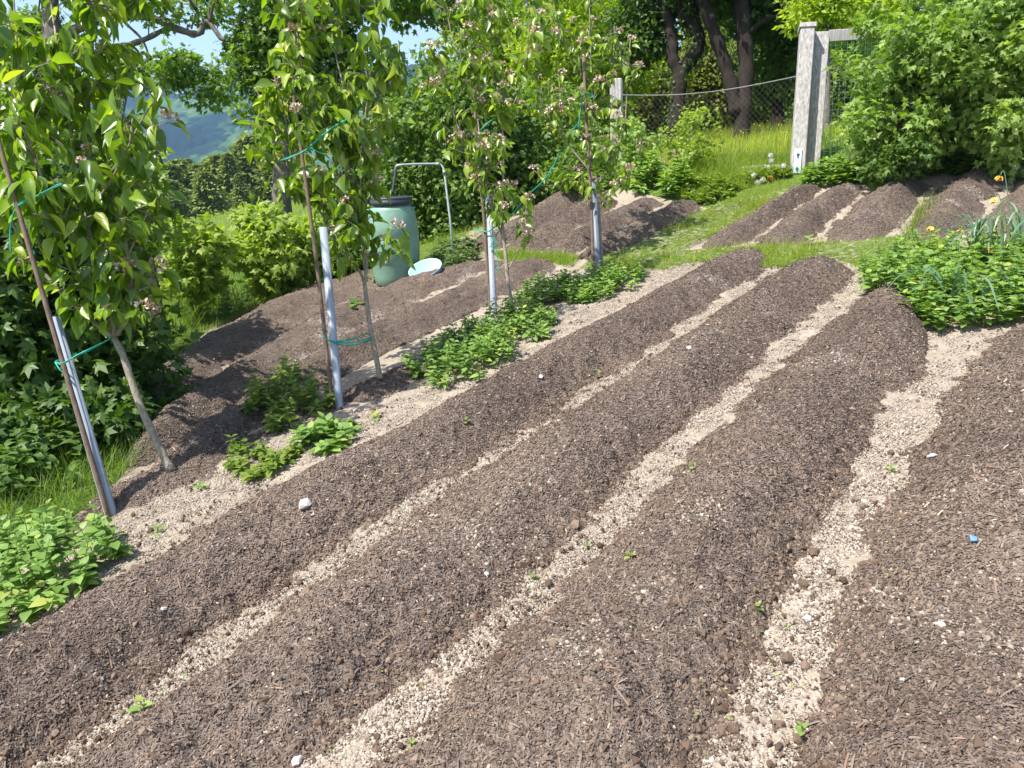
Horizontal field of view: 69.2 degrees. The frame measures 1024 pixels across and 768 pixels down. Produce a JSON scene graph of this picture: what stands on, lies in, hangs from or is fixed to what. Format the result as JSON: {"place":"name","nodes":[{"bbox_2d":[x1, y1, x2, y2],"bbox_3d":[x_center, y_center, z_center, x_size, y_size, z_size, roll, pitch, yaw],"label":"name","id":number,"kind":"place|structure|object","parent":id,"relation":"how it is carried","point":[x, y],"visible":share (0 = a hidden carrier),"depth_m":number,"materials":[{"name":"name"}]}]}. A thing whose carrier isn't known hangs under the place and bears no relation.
{"place":"outdoors","nodes":[
{"label":"outdoors","id":0,"kind":"place"},
{"bbox_2d":[0,235,312,547],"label":"tall grass","id":1,"kind":"structure","parent":0,"point":[119,463],"depth_m":4.28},
{"bbox_2d":[1,57,831,211],"bbox_3d":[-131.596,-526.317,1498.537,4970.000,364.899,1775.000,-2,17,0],"label":"hills","id":2,"kind":"structure","parent":0,"point":[210,133],"depth_m":1289.05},
{"bbox_2d":[2,0,922,85],"label":"sky","id":3,"kind":"structure","parent":0,"point":[203,44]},
{"bbox_2d":[0,147,950,531],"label":"grass path","id":4,"kind":"structure","parent":0,"point":[736,171],"depth_m":8.53,"materials":[{"name":"plant"}]},
{"bbox_2d":[0,129,1023,767],"bbox_3d":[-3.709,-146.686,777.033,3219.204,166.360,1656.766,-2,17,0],"label":"ground","id":5,"kind":"structure","parent":0,"point":[390,359],"depth_m":4.39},
{"bbox_2d":[0,138,111,518],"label":"wooden stake","id":6,"kind":"object","parent":5,"relation":"on","point":[59,350],"visible":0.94,"depth_m":3.76,"materials":[{"name":"brown wood"}]},
{"bbox_2d":[0,391,132,508],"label":"weed clump","id":7,"kind":"object","parent":5,"relation":"on","point":[14,457],"visible":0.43,"depth_m":4.29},
{"bbox_2d":[0,498,133,637],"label":"leafy clump","id":8,"kind":"object","parent":5,"relation":"on","point":[47,553],"visible":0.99,"depth_m":3.13,"materials":[{"name":"plant"}]},
{"bbox_2d":[0,377,161,478],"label":"currant bush","id":9,"kind":"object","parent":5,"relation":"on","point":[38,406],"visible":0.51,"depth_m":4.60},
{"bbox_2d":[53,316,116,517],"bbox_3d":[-2.205,0.192,3.825,0.058,1.050,0.466,-16,22,-40],"label":"metal pipe","id":10,"kind":"object","parent":5,"relation":"on","point":[82,404],"visible":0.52,"depth_m":3.81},
{"bbox_2d":[3,87,198,293],"bbox_3d":[-3.928,-1.324,6.811,2.096,2.739,1.985,-2,17,0],"label":"currant hedge","id":11,"kind":"object","parent":5,"relation":"on","point":[152,236],"visible":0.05,"depth_m":6.58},
{"bbox_2d":[0,133,205,419],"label":"currant hedge","id":12,"kind":"object","parent":5,"relation":"on","point":[28,351],"visible":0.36,"depth_m":4.98,"materials":[{"name":"plant"}]},
{"bbox_2d":[0,0,245,117],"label":"old apple tree","id":13,"kind":"object","parent":5,"relation":"on","point":[176,70],"visible":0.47,"depth_m":11.37,"materials":[{"name":"green plant"}]},
{"bbox_2d":[141,241,163,336],"bbox_3d":[-4.119,-1.342,8.367,0.241,2.136,0.461,-8,18,-21],"label":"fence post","id":14,"kind":"object","parent":5,"relation":"on","point":[160,303],"depth_m":8.37,"materials":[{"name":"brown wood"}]},
{"bbox_2d":[87,453,227,515],"bbox_3d":[-1.953,0.570,4.167,0.600,0.211,0.840,10,20,35],"label":"raised bed","id":15,"kind":"object","parent":5,"relation":"on","point":[147,494],"visible":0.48,"depth_m":4.02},
{"bbox_2d":[0,0,190,471],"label":"pear tree","id":16,"kind":"object","parent":15,"relation":"on","point":[43,114],"visible":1,"depth_m":4.00,"materials":[{"name":"green plant"}]},
{"bbox_2d":[150,162,200,217],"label":"pine tree","id":17,"kind":"object","parent":5,"relation":"on","point":[174,173],"visible":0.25,"depth_m":93.06,"materials":[{"name":"green plant"}]},
{"bbox_2d":[160,179,195,221],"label":"pine tree","id":18,"kind":"object","parent":5,"relation":"on","point":[173,184],"visible":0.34,"depth_m":79.35,"materials":[{"name":"green plant"}]},
{"bbox_2d":[167,158,216,219],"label":"pine tree","id":19,"kind":"object","parent":5,"relation":"on","point":[181,163],"visible":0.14,"depth_m":96.69,"materials":[{"name":"green plant"}]},
{"bbox_2d":[151,210,242,324],"bbox_3d":[-3.829,-1.343,8.819,1.123,1.441,1.055,8,19,29],"label":"currant bush","id":20,"kind":"object","parent":5,"relation":"on","point":[194,262],"visible":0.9,"depth_m":8.64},
{"bbox_2d":[182,163,231,212],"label":"pine tree","id":21,"kind":"object","parent":5,"relation":"on","point":[192,168],"visible":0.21,"depth_m":96.38,"materials":[{"name":"green plant"}]},
{"bbox_2d":[182,171,235,216],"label":"pine tree","id":22,"kind":"object","parent":5,"relation":"on","point":[206,182],"visible":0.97,"depth_m":80.09,"materials":[{"name":"green plant"}]},
{"bbox_2d":[196,153,259,214],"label":"pine tree","id":23,"kind":"object","parent":5,"relation":"on","point":[212,162],"visible":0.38,"depth_m":96.25,"materials":[{"name":"green plant"}]},
{"bbox_2d":[151,200,316,273],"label":"valley meadow","id":24,"kind":"structure","parent":5,"relation":"on","point":[220,214],"depth_m":41.35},
{"bbox_2d":[213,152,257,208],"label":"pine tree","id":25,"kind":"object","parent":5,"relation":"on","point":[228,166],"visible":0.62,"depth_m":95.59,"materials":[{"name":"green plant"}]},
{"bbox_2d":[221,454,249,477],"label":"young weed","id":26,"kind":"object","parent":5,"relation":"on","point":[235,463],"visible":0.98,"depth_m":4.08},
{"bbox_2d":[225,434,253,456],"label":"young weed","id":27,"kind":"object","parent":5,"relation":"on","point":[239,448],"visible":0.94,"depth_m":4.24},
{"bbox_2d":[226,173,255,208],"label":"pine tree","id":28,"kind":"object","parent":5,"relation":"on","point":[240,192],"visible":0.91,"depth_m":87.17,"materials":[{"name":"green plant"}]},
{"bbox_2d":[107,268,382,453],"bbox_3d":[-2.694,-0.555,7.389,2.532,0.692,5.295,5,18,21],"label":"raised bed","id":29,"kind":"object","parent":5,"relation":"on","point":[271,312],"visible":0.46,"depth_m":7.85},
{"bbox_2d":[182,272,312,324],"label":"nettle clump","id":30,"kind":"object","parent":5,"relation":"on","point":[226,307],"visible":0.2,"depth_m":9.18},
{"bbox_2d":[239,464,265,481],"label":"young weed","id":31,"kind":"object","parent":5,"relation":"on","point":[253,472],"visible":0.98,"depth_m":3.92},
{"bbox_2d":[218,134,292,204],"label":"pine tree","id":32,"kind":"object","parent":5,"relation":"on","point":[239,148],"visible":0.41,"depth_m":100.65,"materials":[{"name":"green plant"}]},
{"bbox_2d":[245,440,270,460],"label":"young weed","id":33,"kind":"object","parent":5,"relation":"on","point":[259,450],"visible":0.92,"depth_m":4.17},
{"bbox_2d":[257,452,285,477],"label":"young weed","id":34,"kind":"object","parent":5,"relation":"on","point":[267,465],"visible":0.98,"depth_m":3.96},
{"bbox_2d":[250,151,298,200],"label":"pine tree","id":35,"kind":"object","parent":5,"relation":"on","point":[262,174],"visible":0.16,"depth_m":99.01,"materials":[{"name":"green plant"}]},
{"bbox_2d":[222,191,333,303],"bbox_3d":[-2.894,-1.675,9.239,1.271,1.446,1.414,-14,20,-35],"label":"currant bush","id":36,"kind":"object","parent":5,"relation":"on","point":[274,245],"visible":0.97,"depth_m":8.94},
{"bbox_2d":[239,355,335,434],"bbox_3d":[-1.493,0.039,4.983,0.703,0.353,1.004,-2,17,0],"label":"leafy clump","id":37,"kind":"object","parent":5,"relation":"on","point":[275,410],"visible":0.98,"depth_m":4.93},
{"bbox_2d":[286,420,326,446],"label":"young plant","id":38,"kind":"object","parent":5,"relation":"on","point":[304,435],"visible":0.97,"depth_m":4.26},
{"bbox_2d":[290,77,334,408],"bbox_3d":[-1.312,-0.886,4.916,0.037,2.212,0.681,-7,17,-17],"label":"wooden stake","id":39,"kind":"object","parent":5,"relation":"on","point":[316,266],"visible":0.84,"depth_m":4.89,"materials":[{"name":"brown wood"}]},
{"bbox_2d":[126,260,503,472],"bbox_3d":[-1.809,-0.505,6.896,1.783,0.684,5.326,6,18,25],"label":"raised bed","id":40,"kind":"object","parent":5,"relation":"on","point":[444,281],"visible":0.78,"depth_m":6.55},
{"bbox_2d":[311,411,340,438],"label":"young plant","id":41,"kind":"object","parent":5,"relation":"on","point":[327,419],"visible":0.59,"depth_m":4.41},
{"bbox_2d":[308,434,348,456],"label":"young plant","id":42,"kind":"object","parent":5,"relation":"on","point":[328,445],"visible":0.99,"depth_m":4.10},
{"bbox_2d":[319,227,343,408],"bbox_3d":[-1.194,-0.408,4.921,0.052,1.220,0.416,-5,17,-11],"label":"plastic pipe","id":43,"kind":"object","parent":5,"relation":"on","point":[330,307],"visible":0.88,"depth_m":4.90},
{"bbox_2d":[311,419,361,444],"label":"young plant","id":44,"kind":"object","parent":5,"relation":"on","point":[341,427],"visible":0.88,"depth_m":4.30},
{"bbox_2d":[297,188,383,280],"bbox_3d":[-2.219,-1.936,9.716,1.131,1.493,1.246,5,18,22],"label":"currant bush","id":45,"kind":"object","parent":5,"relation":"on","point":[356,254],"visible":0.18,"depth_m":9.55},
{"bbox_2d":[183,0,520,213],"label":"maple tree","id":46,"kind":"object","parent":5,"relation":"on","point":[254,38],"visible":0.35,"depth_m":13.86,"materials":[{"name":"green plant"}]},
{"bbox_2d":[152,258,559,469],"bbox_3d":[-1.098,-0.454,6.458,1.258,0.727,5.476,8,19,29],"label":"raised bed","id":47,"kind":"object","parent":5,"relation":"on","point":[478,289],"visible":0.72,"depth_m":6.39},
{"bbox_2d":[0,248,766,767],"bbox_3d":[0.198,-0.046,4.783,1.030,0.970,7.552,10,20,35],"label":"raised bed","id":48,"kind":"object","parent":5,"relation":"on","point":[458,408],"visible":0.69,"depth_m":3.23,"materials":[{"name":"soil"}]},
{"bbox_2d":[343,364,432,402],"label":"raised bed","id":49,"kind":"object","parent":5,"relation":"on","point":[382,383],"visible":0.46,"depth_m":5.11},
{"bbox_2d":[236,0,421,378],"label":"pear tree","id":50,"kind":"object","parent":49,"relation":"on","point":[345,141],"visible":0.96,"depth_m":5.09,"materials":[{"name":"green plant"}]},
{"bbox_2d":[367,196,419,286],"bbox_3d":[-1.411,-1.707,8.861,0.604,1.022,0.604,-2,17,0],"label":"water barrel","id":51,"kind":"object","parent":5,"relation":"on","point":[395,268],"visible":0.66,"depth_m":8.63,"materials":[{"name":"green plastic"}]},
{"bbox_2d":[391,162,453,258],"bbox_3d":[-1.091,-2.086,9.105,0.742,1.200,0.377,-2,17,0],"label":"water pipe","id":52,"kind":"object","parent":5,"relation":"on","point":[410,164],"visible":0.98,"depth_m":9.09,"materials":[{"name":"metal"}]},
{"bbox_2d":[408,258,441,275],"bbox_3d":[-1.001,-1.266,8.593,0.391,0.336,0.398,-2,17,0],"label":"plastic tub","id":53,"kind":"object","parent":5,"relation":"on","point":[429,264],"visible":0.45,"depth_m":8.70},
{"bbox_2d":[341,38,560,243],"bbox_3d":[-0.907,-3.470,11.087,3.389,3.094,2.579,-2,17,0],"label":"garden hedge","id":54,"kind":"object","parent":5,"relation":"on","point":[527,150],"visible":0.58,"depth_m":10.61,"materials":[{"name":"plant"}]},
{"bbox_2d":[424,232,481,266],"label":"nettle clump","id":55,"kind":"object","parent":5,"relation":"on","point":[449,259],"visible":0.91,"depth_m":9.26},
{"bbox_2d":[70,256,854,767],"bbox_3d":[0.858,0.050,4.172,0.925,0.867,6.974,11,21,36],"label":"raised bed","id":56,"kind":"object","parent":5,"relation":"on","point":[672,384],"visible":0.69,"depth_m":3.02,"materials":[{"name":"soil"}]},
{"bbox_2d":[400,293,558,388],"bbox_3d":[-0.198,-0.372,5.642,1.039,0.422,1.964,2,17,12],"label":"leafy clump","id":57,"kind":"object","parent":5,"relation":"on","point":[488,346],"visible":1,"depth_m":5.48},
{"bbox_2d":[473,92,490,313],"bbox_3d":[-0.284,-1.753,6.888,0.041,2.338,0.697,-4,17,-9],"label":"wooden stake","id":58,"kind":"object","parent":5,"relation":"on","point":[485,237],"visible":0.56,"depth_m":6.87,"materials":[{"name":"brown wood"}]},
{"bbox_2d":[485,197,496,313],"bbox_3d":[-0.192,-1.149,6.895,0.060,1.132,0.389,-3,17,-3],"label":"plastic pipe","id":59,"kind":"object","parent":5,"relation":"on","point":[492,280],"visible":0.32,"depth_m":6.87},
{"bbox_2d":[41,276,944,763],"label":"sprouting weeds","id":60,"kind":"object","parent":5,"relation":"on","point":[541,554],"visible":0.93,"depth_m":2.13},
{"bbox_2d":[441,0,556,171],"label":"background tree","id":61,"kind":"object","parent":5,"relation":"on","point":[509,14],"visible":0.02,"depth_m":23.65,"materials":[{"name":"green plant"}]},
{"bbox_2d":[0,168,1023,767],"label":"soil crumbs","id":62,"kind":"object","parent":5,"relation":"on","point":[726,706],"visible":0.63,"depth_m":2.35,"materials":[{"name":"soil"}]},
{"bbox_2d":[0,176,1023,767],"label":"pale grit","id":63,"kind":"object","parent":5,"relation":"on","point":[530,584],"visible":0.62,"depth_m":2.78,"materials":[{"name":"gravel"}]},
{"bbox_2d":[0,169,1023,767],"bbox_3d":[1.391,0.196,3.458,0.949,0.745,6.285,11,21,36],"label":"raised bed","id":64,"kind":"object","parent":5,"relation":"on","point":[838,395],"visible":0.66,"depth_m":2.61,"materials":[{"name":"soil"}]},
{"bbox_2d":[485,306,556,333],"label":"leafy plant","id":65,"kind":"object","parent":5,"relation":"on","point":[527,317],"visible":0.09,"depth_m":6.44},
{"bbox_2d":[414,0,560,311],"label":"pear tree","id":66,"kind":"object","parent":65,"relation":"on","point":[487,151],"visible":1,"depth_m":6.36,"materials":[{"name":"green plant"}]},
{"bbox_2d":[464,189,582,252],"bbox_3d":[0.283,-2.171,9.971,2.280,0.804,0.865,-17,22,-41],"label":"raised bed","id":67,"kind":"object","parent":5,"relation":"on","point":[507,226],"visible":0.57,"depth_m":9.85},
{"bbox_2d":[483,72,609,199],"bbox_3d":[0.570,-3.907,11.951,2.260,2.079,1.827,-2,17,0],"label":"garden hedge","id":68,"kind":"object","parent":5,"relation":"on","point":[565,121],"visible":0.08,"depth_m":11.54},
{"bbox_2d":[439,0,667,152],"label":"lime tree","id":69,"kind":"object","parent":5,"relation":"on","point":[549,60],"visible":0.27,"depth_m":16.86,"materials":[{"name":"green plant"}]},
{"bbox_2d":[512,268,594,305],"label":"leafy clump","id":70,"kind":"object","parent":5,"relation":"on","point":[543,284],"visible":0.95,"depth_m":7.04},
{"bbox_2d":[507,194,617,252],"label":"raised bed","id":71,"kind":"object","parent":5,"relation":"on","point":[567,224],"visible":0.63,"depth_m":9.27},
{"bbox_2d":[538,143,611,196],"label":"rose bush","id":72,"kind":"object","parent":5,"relation":"on","point":[561,164],"visible":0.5,"depth_m":10.16,"materials":[{"name":"green plant"}]},
{"bbox_2d":[517,0,644,264],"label":"pear tree","id":73,"kind":"object","parent":5,"relation":"on","point":[620,65],"visible":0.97,"depth_m":7.77,"materials":[{"name":"green plant"}]},
{"bbox_2d":[582,57,594,270],"bbox_3d":[0.802,-2.234,7.731,0.040,2.241,0.667,-3,17,-3],"label":"wooden stake","id":74,"kind":"object","parent":5,"relation":"on","point":[589,163],"visible":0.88,"depth_m":7.71,"materials":[{"name":"brown wood"}]},
{"bbox_2d":[592,182,600,270],"bbox_3d":[0.875,-1.599,7.737,0.068,0.983,0.352,-3,17,-5],"label":"plastic pipe","id":75,"kind":"object","parent":5,"relation":"on","point":[597,255],"visible":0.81,"depth_m":7.71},
{"bbox_2d":[543,197,663,254],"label":"raised bed","id":76,"kind":"object","parent":5,"relation":"on","point":[626,208],"visible":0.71,"depth_m":8.95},
{"bbox_2d":[575,259,647,302],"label":"leafy clump","id":77,"kind":"object","parent":5,"relation":"on","point":[614,279],"visible":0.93,"depth_m":6.96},
{"bbox_2d":[610,78,622,176],"bbox_3d":[1.649,-3.901,11.689,0.210,1.724,0.497,-1,17,3],"label":"fence post","id":78,"kind":"object","parent":5,"relation":"on","point":[616,90],"visible":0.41,"depth_m":11.56,"materials":[{"name":"grey concrete"}]},
{"bbox_2d":[594,109,669,188],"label":"rose bush","id":79,"kind":"object","parent":5,"relation":"on","point":[631,137],"visible":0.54,"depth_m":10.19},
{"bbox_2d":[579,200,700,259],"bbox_3d":[1.535,-1.787,8.684,2.001,0.632,0.640,-15,21,-38],"label":"raised bed","id":80,"kind":"object","parent":5,"relation":"on","point":[640,223],"visible":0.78,"depth_m":8.52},
{"bbox_2d":[592,42,697,140],"bbox_3d":[3.506,-8.200,21.027,3.472,3.488,2.646,-2,17,0],"label":"background tree","id":81,"kind":"object","parent":5,"relation":"on","point":[663,89],"visible":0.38,"depth_m":20.73,"materials":[{"name":"green plant"}]},
{"bbox_2d":[626,149,697,199],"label":"flowering clump","id":82,"kind":"object","parent":5,"relation":"on","point":[667,183],"visible":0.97,"depth_m":9.69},
{"bbox_2d":[597,0,733,141],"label":"orchard tree","id":83,"kind":"object","parent":5,"relation":"on","point":[651,26],"visible":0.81,"depth_m":15.02,"materials":[{"name":"green plant"}]},
{"bbox_2d":[657,101,725,170],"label":"rose bush","id":84,"kind":"object","parent":5,"relation":"on","point":[693,149],"visible":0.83,"depth_m":10.10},
{"bbox_2d":[660,0,736,127],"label":"background tree","id":85,"kind":"object","parent":5,"relation":"on","point":[726,36],"visible":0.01,"depth_m":27.16,"materials":[{"name":"green plant"}]},
{"bbox_2d":[658,17,754,137],"bbox_3d":[5.878,-9.020,21.993,3.305,3.944,2.457,-2,17,0],"label":"background tree","id":86,"kind":"object","parent":5,"relation":"on","point":[708,78],"visible":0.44,"depth_m":21.70,"materials":[{"name":"green plant"}]},
{"bbox_2d":[622,76,796,162],"bbox_3d":[2.713,-3.638,10.640,0.304,1.221,3.122,-16,22,-40],"label":"wire fence","id":87,"kind":"object","parent":5,"relation":"on","point":[727,112],"visible":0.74,"depth_m":10.24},
{"bbox_2d":[682,163,790,204],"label":"weed clump","id":88,"kind":"object","parent":5,"relation":"on","point":[700,181],"visible":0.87,"depth_m":9.41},
{"bbox_2d":[676,0,798,142],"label":"orchard tree","id":89,"kind":"object","parent":5,"relation":"on","point":[756,21],"visible":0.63,"depth_m":14.50,"materials":[{"name":"green plant"}]},
{"bbox_2d":[724,95,793,129],"bbox_3d":[7.799,-8.525,23.105,3.446,2.125,2.627,-2,17,0],"label":"background tree","id":90,"kind":"object","parent":5,"relation":"on","point":[756,109],"visible":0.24,"depth_m":22.60,"materials":[{"name":"green plant"}]},
{"bbox_2d":[702,184,820,248],"bbox_3d":[2.874,-1.857,8.351,2.570,0.681,0.519,-16,22,-40],"label":"raised bed","id":91,"kind":"object","parent":5,"relation":"on","point":[772,207],"visible":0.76,"depth_m":8.23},
{"bbox_2d":[726,19,856,127],"bbox_3d":[7.773,-8.769,19.567,5.294,4.618,2.892,-11,19,-28],"label":"shade tree","id":92,"kind":"object","parent":5,"relation":"on","point":[777,105],"visible":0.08,"depth_m":18.89,"materials":[{"name":"green plant"}]},
{"bbox_2d":[790,22,816,173],"bbox_3d":[3.763,-3.666,9.606,0.220,1.919,0.791,3,17,17],"label":"gate post","id":93,"kind":"object","parent":5,"relation":"on","point":[806,31],"visible":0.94,"depth_m":9.52,"materials":[{"name":"grey concrete"}]},
{"bbox_2d":[805,26,905,166],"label":"garden gate","id":94,"kind":"structure","parent":93,"relation":"attached to","point":[822,39],"depth_m":9.66,"materials":[{"name":"grey wood"}]},
{"bbox_2d":[753,183,865,246],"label":"raised bed","id":95,"kind":"object","parent":5,"relation":"on","point":[844,202],"visible":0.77,"depth_m":7.91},
{"bbox_2d":[791,45,882,122],"bbox_3d":[7.661,-6.781,16.963,2.474,2.124,1.971,-9,18,-22],"label":"background tree","id":96,"kind":"object","parent":5,"relation":"on","point":[840,95],"visible":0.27,"depth_m":16.83,"materials":[{"name":"green plant"}]},
{"bbox_2d":[772,0,914,135],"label":"lime tree","id":97,"kind":"object","parent":5,"relation":"on","point":[826,15],"visible":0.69,"depth_m":12.87,"materials":[{"name":"green plant"}]},
{"bbox_2d":[824,177,930,242],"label":"raised bed","id":98,"kind":"object","parent":5,"relation":"on","point":[867,210],"visible":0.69,"depth_m":7.74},
{"bbox_2d":[851,128,942,191],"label":"currant bush","id":99,"kind":"object","parent":5,"relation":"on","point":[901,160],"visible":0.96,"depth_m":8.27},
{"bbox_2d":[823,0,990,173],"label":"currant bush","id":100,"kind":"object","parent":5,"relation":"on","point":[864,116],"visible":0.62,"depth_m":8.35,"materials":[{"name":"plant"}]},
{"bbox_2d":[795,327,1023,767],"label":"raised bed","id":101,"kind":"object","parent":5,"relation":"on","point":[934,518],"visible":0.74,"depth_m":2.06,"materials":[{"name":"soil"}]},
{"bbox_2d":[796,134,1023,187],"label":"weed clump","id":102,"kind":"object","parent":5,"relation":"on","point":[843,170],"visible":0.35,"depth_m":8.96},
{"bbox_2d":[854,224,1023,333],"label":"leafy clump","id":103,"kind":"object","parent":5,"relation":"on","point":[943,260],"visible":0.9,"depth_m":4.79,"materials":[{"name":"plant"}]},
{"bbox_2d":[868,0,1023,167],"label":"currant bush","id":104,"kind":"object","parent":5,"relation":"on","point":[974,12],"visible":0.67,"depth_m":7.90,"materials":[{"name":"plant"}]},
{"bbox_2d":[884,262,1012,320],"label":"daffodil","id":105,"kind":"object","parent":5,"relation":"on","point":[960,288],"visible":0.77,"depth_m":4.47,"materials":[{"name":"green plant"}]},
{"bbox_2d":[905,168,1012,240],"bbox_3d":[4.721,-1.920,7.876,0.712,0.684,3.579,12,21,38],"label":"raised bed","id":106,"kind":"object","parent":5,"relation":"on","point":[974,201],"visible":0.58,"depth_m":7.62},
{"bbox_2d":[926,213,1003,263],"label":"daffodil","id":107,"kind":"object","parent":5,"relation":"on","point":[979,225],"visible":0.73,"depth_m":5.62,"materials":[{"name":"green plant"}]},
{"bbox_2d":[943,214,1023,259],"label":"daffodil","id":108,"kind":"object","parent":5,"relation":"on","point":[1003,241],"visible":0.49,"depth_m":5.19,"materials":[{"name":"green plant"}]},
{"bbox_2d":[945,0,1023,184],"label":"currant bush","id":109,"kind":"object","parent":5,"relation":"on","point":[1014,121],"visible":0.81,"depth_m":7.89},
{"bbox_2d":[954,170,1023,263],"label":"daffodil","id":110,"kind":"object","parent":5,"relation":"on","point":[1018,218],"visible":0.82,"depth_m":5.51,"materials":[{"name":"green plant"}]},
{"bbox_2d":[981,176,1023,243],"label":"raised bed","id":111,"kind":"object","parent":5,"relation":"on","point":[1020,182],"visible":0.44,"depth_m":7.26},
{"bbox_2d":[605,107,992,172],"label":"meadow grass","id":112,"kind":"structure","parent":0,"point":[745,145],"depth_m":12.00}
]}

